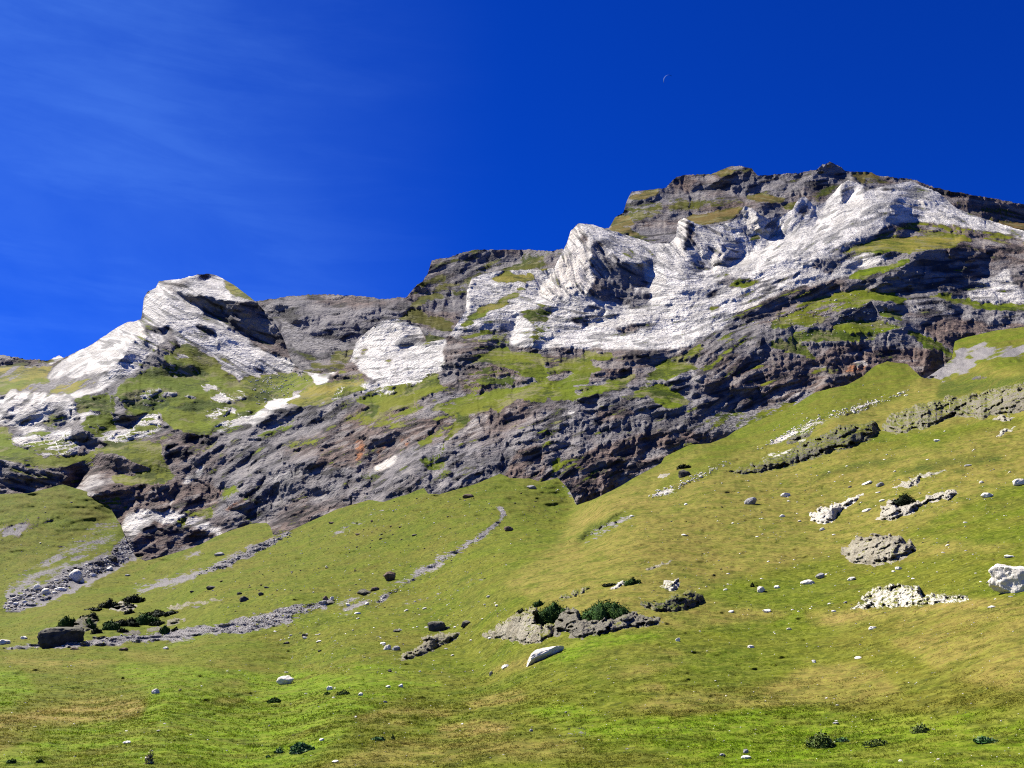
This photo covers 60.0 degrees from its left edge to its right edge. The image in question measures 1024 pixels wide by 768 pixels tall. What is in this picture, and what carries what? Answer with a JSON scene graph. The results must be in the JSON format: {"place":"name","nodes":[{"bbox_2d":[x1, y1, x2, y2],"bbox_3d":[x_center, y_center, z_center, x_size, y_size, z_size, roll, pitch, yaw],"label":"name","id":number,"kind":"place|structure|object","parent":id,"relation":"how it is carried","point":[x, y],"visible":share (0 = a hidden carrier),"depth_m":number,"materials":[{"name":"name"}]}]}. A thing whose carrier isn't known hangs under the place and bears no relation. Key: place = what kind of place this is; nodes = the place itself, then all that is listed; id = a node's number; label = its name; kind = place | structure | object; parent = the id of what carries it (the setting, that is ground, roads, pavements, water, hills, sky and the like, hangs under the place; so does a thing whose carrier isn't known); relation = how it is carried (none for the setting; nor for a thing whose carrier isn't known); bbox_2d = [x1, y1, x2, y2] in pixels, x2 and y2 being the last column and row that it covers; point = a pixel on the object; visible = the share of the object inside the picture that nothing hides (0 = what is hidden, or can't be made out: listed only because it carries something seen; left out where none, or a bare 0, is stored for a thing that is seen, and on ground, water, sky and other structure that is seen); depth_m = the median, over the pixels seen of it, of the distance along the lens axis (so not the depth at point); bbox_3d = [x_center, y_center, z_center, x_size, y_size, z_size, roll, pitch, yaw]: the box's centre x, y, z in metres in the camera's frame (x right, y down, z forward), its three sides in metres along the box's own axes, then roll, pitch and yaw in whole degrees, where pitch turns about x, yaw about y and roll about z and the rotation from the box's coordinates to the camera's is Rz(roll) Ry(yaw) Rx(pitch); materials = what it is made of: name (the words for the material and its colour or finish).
{"place":"outdoors","nodes":[
{"label":"outdoors","id":0,"kind":"place"},
{"bbox_2d":[0,327,1023,767],"bbox_3d":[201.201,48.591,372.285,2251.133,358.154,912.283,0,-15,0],"label":"hillside","id":1,"kind":"structure","parent":0,"point":[592,533],"depth_m":152.60,"materials":[{"name":"plant"}]},
{"bbox_2d":[0,639,10,644],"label":"boulder","id":2,"kind":"object","parent":1,"relation":"on","point":[3,641],"visible":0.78,"depth_m":215.45,"materials":[{"name":"stone"}]},
{"bbox_2d":[6,758,16,763],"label":"weed clump","id":3,"kind":"object","parent":1,"relation":"on","point":[12,761],"visible":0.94,"depth_m":44.68,"materials":[{"name":"green plant"}]},
{"bbox_2d":[33,583,41,590],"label":"boulder","id":4,"kind":"object","parent":1,"relation":"on","point":[36,586],"visible":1,"depth_m":338.61,"materials":[{"name":"white stone"}]},
{"bbox_2d":[41,588,49,593],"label":"boulder","id":5,"kind":"object","parent":1,"relation":"on","point":[45,590],"visible":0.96,"depth_m":334.74,"materials":[{"name":"stone"}]},
{"bbox_2d":[37,627,84,648],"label":"boulder","id":6,"kind":"object","parent":1,"relation":"on","point":[52,637],"visible":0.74,"depth_m":195.19,"materials":[{"name":"stone"}]},
{"bbox_2d":[55,587,66,590],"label":"boulder","id":7,"kind":"object","parent":1,"relation":"on","point":[61,589],"visible":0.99,"depth_m":342.91,"materials":[{"name":"white stone"}]},
{"bbox_2d":[56,615,75,626],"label":"shrub","id":8,"kind":"object","parent":1,"relation":"on","point":[65,621],"visible":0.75,"depth_m":240.48,"materials":[{"name":"green plant"}]},
{"bbox_2d":[3,538,133,609],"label":"ravine scree","id":9,"kind":"structure","parent":1,"relation":"on","point":[65,582],"depth_m":353.81,"materials":[{"name":"grey stone"}]},
{"bbox_2d":[69,569,82,580],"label":"boulder","id":10,"kind":"object","parent":1,"relation":"on","point":[75,574],"visible":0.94,"depth_m":360.67,"materials":[{"name":"stone"}]},
{"bbox_2d":[73,615,97,631],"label":"rock outcrop","id":11,"kind":"object","parent":1,"relation":"on","point":[80,623],"visible":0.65,"depth_m":234.70,"materials":[{"name":"stone"}]},
{"bbox_2d":[79,612,98,620],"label":"shrub","id":12,"kind":"object","parent":1,"relation":"on","point":[93,615],"visible":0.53,"depth_m":255.09,"materials":[{"name":"green plant"}]},
{"bbox_2d":[85,617,96,628],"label":"shrub","id":13,"kind":"object","parent":1,"relation":"on","point":[89,622],"visible":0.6,"depth_m":232.59,"materials":[{"name":"green plant"}]},
{"bbox_2d":[84,607,101,610],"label":"shrub","id":14,"kind":"object","parent":1,"relation":"on","point":[95,609],"visible":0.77,"depth_m":286.56,"materials":[{"name":"green plant"}]},
{"bbox_2d":[90,626,102,633],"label":"shrub","id":15,"kind":"object","parent":1,"relation":"on","point":[95,630],"visible":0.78,"depth_m":216.96,"materials":[{"name":"green plant"}]},
{"bbox_2d":[94,561,103,565],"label":"boulder","id":16,"kind":"object","parent":1,"relation":"on","point":[99,563],"visible":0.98,"depth_m":389.48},
{"bbox_2d":[97,598,119,608],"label":"shrub","id":17,"kind":"object","parent":1,"relation":"on","point":[108,604],"visible":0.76,"depth_m":292.40,"materials":[{"name":"green plant"}]},
{"bbox_2d":[101,619,121,630],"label":"shrub","id":18,"kind":"object","parent":1,"relation":"on","point":[110,625],"visible":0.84,"depth_m":227.17,"materials":[{"name":"green plant"}]},
{"bbox_2d":[108,555,116,561],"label":"boulder","id":19,"kind":"object","parent":1,"relation":"on","point":[112,558],"visible":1,"depth_m":401.11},
{"bbox_2d":[116,627,128,632],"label":"shrub","id":20,"kind":"object","parent":1,"relation":"on","point":[122,630],"visible":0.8,"depth_m":221.55,"materials":[{"name":"green plant"}]},
{"bbox_2d":[109,601,136,610],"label":"rock outcrop","id":21,"kind":"object","parent":1,"relation":"on","point":[123,607],"visible":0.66,"depth_m":291.30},
{"bbox_2d":[118,601,135,607],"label":"shrub","id":22,"kind":"object","parent":1,"relation":"on","point":[126,603],"visible":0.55,"depth_m":294.13,"materials":[{"name":"green plant"}]},
{"bbox_2d":[114,617,140,626],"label":"shrub","id":23,"kind":"object","parent":1,"relation":"on","point":[130,622],"visible":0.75,"depth_m":240.36,"materials":[{"name":"green plant"}]},
{"bbox_2d":[124,609,134,614],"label":"shrub","id":24,"kind":"object","parent":1,"relation":"on","point":[130,611],"visible":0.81,"depth_m":278.41,"materials":[{"name":"green plant"}]},
{"bbox_2d":[123,630,140,634],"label":"rock outcrop","id":25,"kind":"object","parent":1,"relation":"on","point":[134,632],"visible":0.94,"depth_m":221.90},
{"bbox_2d":[122,594,145,602],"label":"shrub","id":26,"kind":"object","parent":1,"relation":"on","point":[134,598],"visible":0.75,"depth_m":309.98,"materials":[{"name":"green plant"}]},
{"bbox_2d":[133,612,159,624],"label":"shrub","id":27,"kind":"object","parent":1,"relation":"on","point":[143,619],"visible":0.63,"depth_m":247.85,"materials":[{"name":"green plant"}]},
{"bbox_2d":[144,749,153,763],"bbox_3d":[-18.116,18.683,44.343,0.577,0.778,0.449,0,-15,0],"label":"weed clump","id":28,"kind":"object","parent":1,"relation":"on","point":[149,757],"visible":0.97,"depth_m":44.28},
{"bbox_2d":[144,609,163,616],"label":"shrub","id":29,"kind":"object","parent":1,"relation":"on","point":[156,613],"visible":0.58,"depth_m":265.38,"materials":[{"name":"green plant"}]},
{"bbox_2d":[147,626,160,631],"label":"rock outcrop","id":30,"kind":"object","parent":1,"relation":"on","point":[152,629],"visible":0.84,"depth_m":233.90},
{"bbox_2d":[151,689,159,693],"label":"boulder","id":31,"kind":"object","parent":1,"relation":"on","point":[154,691],"visible":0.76,"depth_m":87.74,"materials":[{"name":"stone"}]},
{"bbox_2d":[148,620,165,625],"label":"shrub","id":32,"kind":"object","parent":1,"relation":"on","point":[156,623],"visible":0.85,"depth_m":243.93,"materials":[{"name":"green plant"}]},
{"bbox_2d":[159,625,170,633],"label":"shrub","id":33,"kind":"object","parent":1,"relation":"on","point":[164,629],"visible":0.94,"depth_m":224.93,"materials":[{"name":"green plant"}]},
{"bbox_2d":[160,610,178,615],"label":"shrub","id":34,"kind":"object","parent":1,"relation":"on","point":[170,612],"visible":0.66,"depth_m":260.99,"materials":[{"name":"green plant"}]},
{"bbox_2d":[166,617,185,625],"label":"rock outcrop","id":35,"kind":"object","parent":1,"relation":"on","point":[170,622],"visible":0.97,"depth_m":239.91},
{"bbox_2d":[167,597,222,609],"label":"rock outcrop","id":36,"kind":"object","parent":1,"relation":"on","point":[177,606],"visible":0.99,"depth_m":266.44,"materials":[{"name":"stone"}]},
{"bbox_2d":[206,586,214,589],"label":"boulder","id":37,"kind":"object","parent":1,"relation":"on","point":[210,587],"visible":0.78,"depth_m":278.36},
{"bbox_2d":[214,552,224,555],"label":"boulder","id":38,"kind":"object","parent":1,"relation":"on","point":[219,554],"visible":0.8,"depth_m":345.08,"materials":[{"name":"grey stone"}]},
{"bbox_2d":[194,533,290,576],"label":"gully scree","id":39,"kind":"structure","parent":1,"relation":"on","point":[237,557],"depth_m":338.03,"materials":[{"name":"grey stone"}]},
{"bbox_2d":[239,596,248,601],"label":"boulder","id":40,"kind":"object","parent":1,"relation":"on","point":[243,599],"visible":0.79,"depth_m":235.81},
{"bbox_2d":[9,515,504,649],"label":"stream gravel","id":41,"kind":"structure","parent":1,"relation":"on","point":[264,617],"depth_m":206.32,"materials":[{"name":"gravel"}]},
{"bbox_2d":[266,696,280,702],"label":"weed clump","id":42,"kind":"object","parent":1,"relation":"on","point":[274,700],"visible":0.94,"depth_m":91.12,"materials":[{"name":"green plant"}]},
{"bbox_2d":[273,747,283,753],"bbox_3d":[-13.489,21.261,51.397,0.643,0.480,0.652,7,-17,-26],"label":"weed clump","id":43,"kind":"object","parent":1,"relation":"on","point":[278,751],"visible":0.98,"depth_m":51.32,"materials":[{"name":"green plant"}]},
{"bbox_2d":[276,675,293,684],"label":"boulder","id":44,"kind":"object","parent":1,"relation":"on","point":[284,680],"visible":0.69,"depth_m":117.35,"materials":[{"name":"stone"}]},
{"bbox_2d":[289,742,314,754],"bbox_3d":[-12.011,20.840,50.708,1.621,0.771,1.594,0,-15,0],"label":"weed clump","id":45,"kind":"object","parent":1,"relation":"on","point":[298,748],"visible":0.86,"depth_m":50.39,"materials":[{"name":"green plant"}]},
{"bbox_2d":[336,689,349,695],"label":"weed clump","id":46,"kind":"object","parent":1,"relation":"on","point":[343,692],"visible":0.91,"depth_m":84.75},
{"bbox_2d":[357,589,371,594],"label":"boulder","id":47,"kind":"object","parent":1,"relation":"on","point":[363,591],"visible":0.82,"depth_m":222.09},
{"bbox_2d":[371,736,385,740],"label":"weed clump","id":48,"kind":"object","parent":1,"relation":"on","point":[376,738],"visible":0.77,"depth_m":53.59,"materials":[{"name":"green plant"}]},
{"bbox_2d":[383,645,390,649],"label":"boulder","id":49,"kind":"object","parent":1,"relation":"on","point":[387,647],"visible":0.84,"depth_m":139.70,"materials":[{"name":"stone"}]},
{"bbox_2d":[383,571,395,580],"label":"boulder","id":50,"kind":"object","parent":1,"relation":"on","point":[389,575],"visible":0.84,"depth_m":238.50,"materials":[{"name":"grey stone"}]},
{"bbox_2d":[392,646,399,650],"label":"boulder","id":51,"kind":"object","parent":1,"relation":"on","point":[395,648],"visible":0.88,"depth_m":138.03,"materials":[{"name":"grey stone"}]},
{"bbox_2d":[398,632,466,660],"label":"rock outcrop","id":52,"kind":"object","parent":1,"relation":"on","point":[430,643],"visible":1,"depth_m":142.92,"materials":[{"name":"stone"}]},
{"bbox_2d":[427,621,445,631],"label":"boulder","id":53,"kind":"object","parent":1,"relation":"on","point":[433,626],"visible":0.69,"depth_m":159.33,"materials":[{"name":"stone"}]},
{"bbox_2d":[461,620,470,627],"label":"boulder","id":54,"kind":"object","parent":1,"relation":"on","point":[464,623],"visible":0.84,"depth_m":155.75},
{"bbox_2d":[462,494,473,497],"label":"boulder","id":55,"kind":"object","parent":1,"relation":"on","point":[467,495],"visible":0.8,"depth_m":345.39,"materials":[{"name":"grey stone"}]},
{"bbox_2d":[504,526,512,530],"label":"boulder","id":56,"kind":"object","parent":1,"relation":"on","point":[507,528],"visible":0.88,"depth_m":267.99,"materials":[{"name":"grey stone"}]},
{"bbox_2d":[3,384,1019,765],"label":"scattered pebbles","id":57,"kind":"object","parent":1,"relation":"on","point":[485,606],"visible":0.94,"depth_m":169.33,"materials":[{"name":"white stone"}]},
{"bbox_2d":[0,493,1023,767],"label":"grass tufts","id":58,"kind":"object","parent":1,"relation":"on","point":[498,751],"visible":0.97,"depth_m":59.27,"materials":[{"name":"plant"}]},
{"bbox_2d":[482,606,554,644],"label":"rock outcrop","id":59,"kind":"object","parent":1,"relation":"on","point":[524,628],"visible":0.97,"depth_m":118.26,"materials":[{"name":"stone"}]},
{"bbox_2d":[532,599,544,606],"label":"shrub","id":60,"kind":"object","parent":59,"relation":"on","point":[537,603],"visible":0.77,"depth_m":136.20,"materials":[{"name":"green plant"}]},
{"bbox_2d":[526,646,563,666],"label":"boulder","id":61,"kind":"object","parent":1,"relation":"on","point":[539,654],"visible":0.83,"depth_m":95.69,"materials":[{"name":"stone"}]},
{"bbox_2d":[556,586,589,600],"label":"rock outcrop","id":62,"kind":"object","parent":1,"relation":"on","point":[575,592],"visible":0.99,"depth_m":137.20,"materials":[{"name":"stone"}]},
{"bbox_2d":[194,428,1013,671],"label":"dark pebbles","id":63,"kind":"object","parent":1,"relation":"on","point":[531,543],"visible":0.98,"depth_m":215.80,"materials":[{"name":"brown stone"}]},
{"bbox_2d":[553,607,663,639],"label":"rock outcrop","id":64,"kind":"object","parent":1,"relation":"on","point":[572,624],"visible":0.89,"depth_m":104.26,"materials":[{"name":"stone"}]},
{"bbox_2d":[535,600,566,625],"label":"shrub","id":65,"kind":"object","parent":64,"relation":"on","point":[550,613],"visible":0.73,"depth_m":118.08,"materials":[{"name":"green plant"}]},
{"bbox_2d":[580,599,631,620],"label":"shrub","id":66,"kind":"object","parent":64,"relation":"on","point":[599,611],"visible":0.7,"depth_m":109.15,"materials":[{"name":"green plant"}]},
{"bbox_2d":[602,583,617,586],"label":"shrub","id":67,"kind":"object","parent":1,"relation":"on","point":[608,585],"visible":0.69,"depth_m":137.50,"materials":[{"name":"green plant"}]},
{"bbox_2d":[611,581,623,588],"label":"rock outcrop","id":68,"kind":"object","parent":1,"relation":"on","point":[619,584],"visible":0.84,"depth_m":136.27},
{"bbox_2d":[623,576,641,585],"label":"shrub","id":69,"kind":"object","parent":1,"relation":"on","point":[632,581],"visible":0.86,"depth_m":136.01,"materials":[{"name":"green plant"}]},
{"bbox_2d":[646,560,671,569],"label":"rock outcrop","id":70,"kind":"object","parent":1,"relation":"on","point":[656,566],"visible":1,"depth_m":151.85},
{"bbox_2d":[658,473,669,477],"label":"rock outcrop","id":71,"kind":"object","parent":1,"relation":"on","point":[662,475],"visible":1,"depth_m":301.12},
{"bbox_2d":[660,578,679,591],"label":"rock outcrop","id":72,"kind":"object","parent":1,"relation":"on","point":[671,586],"visible":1,"depth_m":132.18,"materials":[{"name":"stone"}]},
{"bbox_2d":[640,589,704,612],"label":"rock outcrop","id":73,"kind":"object","parent":1,"relation":"on","point":[685,600],"visible":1,"depth_m":116.47,"materials":[{"name":"stone"}]},
{"bbox_2d":[676,464,691,469],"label":"shrub","id":74,"kind":"object","parent":1,"relation":"on","point":[683,466],"visible":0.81,"depth_m":308.66,"materials":[{"name":"green plant"}]},
{"bbox_2d":[678,470,690,477],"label":"boulder","id":75,"kind":"object","parent":1,"relation":"on","point":[682,473],"visible":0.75,"depth_m":284.13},
{"bbox_2d":[744,497,756,504],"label":"boulder","id":76,"kind":"object","parent":1,"relation":"on","point":[751,500],"visible":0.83,"depth_m":222.44,"materials":[{"name":"grey stone"}]},
{"bbox_2d":[757,586,764,592],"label":"boulder","id":77,"kind":"object","parent":1,"relation":"on","point":[760,589],"visible":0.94,"depth_m":128.18,"materials":[{"name":"stone"}]},
{"bbox_2d":[648,392,906,497],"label":"pale gravel","id":78,"kind":"structure","parent":1,"relation":"on","point":[819,418],"depth_m":355.66,"materials":[{"name":"gravel"}]},
{"bbox_2d":[780,493,789,496],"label":"boulder","id":79,"kind":"object","parent":1,"relation":"on","point":[784,494],"visible":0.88,"depth_m":229.75,"materials":[{"name":"white stone"}]},
{"bbox_2d":[786,429,816,444],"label":"rock outcrop","id":80,"kind":"object","parent":1,"relation":"on","point":[802,436],"visible":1,"depth_m":337.96,"materials":[{"name":"stone"}]},
{"bbox_2d":[730,420,879,475],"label":"rock outcrop","id":81,"kind":"object","parent":1,"relation":"on","point":[843,437],"visible":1,"depth_m":287.17,"materials":[{"name":"stone"}]},
{"bbox_2d":[800,580,814,583],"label":"boulder","id":82,"kind":"object","parent":1,"relation":"on","point":[807,582],"visible":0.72,"depth_m":129.97,"materials":[{"name":"stone"}]},
{"bbox_2d":[804,729,833,748],"bbox_3d":[15.856,18.224,45.471,1.390,0.995,1.762,7,-17,-26],"label":"weed clump","id":83,"kind":"object","parent":1,"relation":"on","point":[822,740],"visible":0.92,"depth_m":45.10,"materials":[{"name":"plant"}]},
{"bbox_2d":[815,573,824,577],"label":"boulder","id":84,"kind":"object","parent":1,"relation":"on","point":[820,575],"visible":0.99,"depth_m":133.91,"materials":[{"name":"grey stone"}]},
{"bbox_2d":[809,493,863,523],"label":"rock outcrop","id":85,"kind":"object","parent":1,"relation":"on","point":[825,515],"visible":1,"depth_m":197.44,"materials":[{"name":"stone"}]},
{"bbox_2d":[833,737,848,742],"bbox_3d":[17.201,18.567,46.234,0.970,0.342,0.644,0,-15,0],"label":"weed clump","id":86,"kind":"object","parent":1,"relation":"on","point":[842,739],"visible":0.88,"depth_m":46.15,"materials":[{"name":"green plant"}]},
{"bbox_2d":[862,738,888,746],"bbox_3d":[17.921,17.668,43.653,1.434,0.410,0.626,0,-15,0],"label":"weed clump","id":87,"kind":"object","parent":1,"relation":"on","point":[867,743],"visible":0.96,"depth_m":43.59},
{"bbox_2d":[841,533,915,566],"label":"rock outcrop","id":88,"kind":"object","parent":1,"relation":"on","point":[876,550],"visible":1,"depth_m":137.35,"materials":[{"name":"stone"}]},
{"bbox_2d":[850,583,968,609],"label":"rock outcrop","id":89,"kind":"object","parent":1,"relation":"on","point":[898,595],"visible":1,"depth_m":98.94,"materials":[{"name":"stone"}]},
{"bbox_2d":[875,489,956,520],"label":"rock outcrop","id":90,"kind":"object","parent":1,"relation":"on","point":[890,512],"visible":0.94,"depth_m":172.78,"materials":[{"name":"stone"}]},
{"bbox_2d":[889,492,915,506],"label":"shrub","id":91,"kind":"object","parent":90,"relation":"on","point":[903,499],"visible":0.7,"depth_m":177.92,"materials":[{"name":"green plant"}]},
{"bbox_2d":[909,722,928,733],"bbox_3d":[20.869,17.599,45.303,0.921,0.608,1.094,-14,-20,42],"label":"weed clump","id":92,"kind":"object","parent":1,"relation":"on","point":[918,729],"visible":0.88,"depth_m":45.13,"materials":[{"name":"plant"}]},
{"bbox_2d":[892,470,946,489],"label":"rock outcrop","id":93,"kind":"object","parent":1,"relation":"on","point":[914,481],"visible":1,"depth_m":203.36,"materials":[{"name":"stone"}]},
{"bbox_2d":[882,382,1023,434],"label":"rock outcrop","id":94,"kind":"object","parent":1,"relation":"on","point":[1008,399],"visible":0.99,"depth_m":289.88,"materials":[{"name":"stone"}]},
{"bbox_2d":[973,736,998,743],"bbox_3d":[21.522,16.201,40.444,1.152,0.376,1.034,0,-15,0],"label":"weed clump","id":95,"kind":"object","parent":1,"relation":"on","point":[982,739],"visible":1,"depth_m":40.22,"materials":[{"name":"green plant"}]},
{"bbox_2d":[981,493,992,497],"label":"boulder","id":96,"kind":"object","parent":1,"relation":"on","point":[985,495],"visible":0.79,"depth_m":161.85,"materials":[{"name":"white stone"}]},
{"bbox_2d":[992,414,1014,421],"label":"rock outcrop","id":97,"kind":"object","parent":1,"relation":"on","point":[1001,417],"visible":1,"depth_m":256.45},
{"bbox_2d":[988,564,1023,593],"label":"boulder","id":98,"kind":"object","parent":1,"relation":"on","point":[1003,579],"visible":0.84,"depth_m":82.66,"materials":[{"name":"stone"}]},
{"bbox_2d":[996,426,1015,436],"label":"rock outcrop","id":99,"kind":"object","parent":1,"relation":"on","point":[1003,431],"visible":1,"depth_m":241.03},
{"bbox_2d":[1012,479,1023,485],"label":"boulder","id":100,"kind":"object","parent":1,"relation":"on","point":[1017,482],"visible":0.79,"depth_m":167.07,"materials":[{"name":"stone"}]},
{"bbox_2d":[0,180,1023,560],"bbox_3d":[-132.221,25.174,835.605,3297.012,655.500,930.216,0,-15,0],"label":"mountain","id":101,"kind":"structure","parent":0,"point":[594,362],"depth_m":609.52,"materials":[{"name":"stone"}]},
{"bbox_2d":[250,293,903,403],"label":"cliff debris","id":102,"kind":"object","parent":101,"relation":"on","point":[737,321],"visible":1,"depth_m":666.07,"materials":[{"name":"white stone"}]},
{"bbox_2d":[0,162,1023,373],"bbox_3d":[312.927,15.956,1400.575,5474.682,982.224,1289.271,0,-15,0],"label":"mountain","id":103,"kind":"structure","parent":0,"point":[322,333],"depth_m":1393.90,"materials":[{"name":"stone"}]},
{"bbox_2d":[0,0,1023,360],"label":"sky","id":104,"kind":"structure","parent":0,"point":[272,149],"materials":[{"name":"blue"}]}
]}

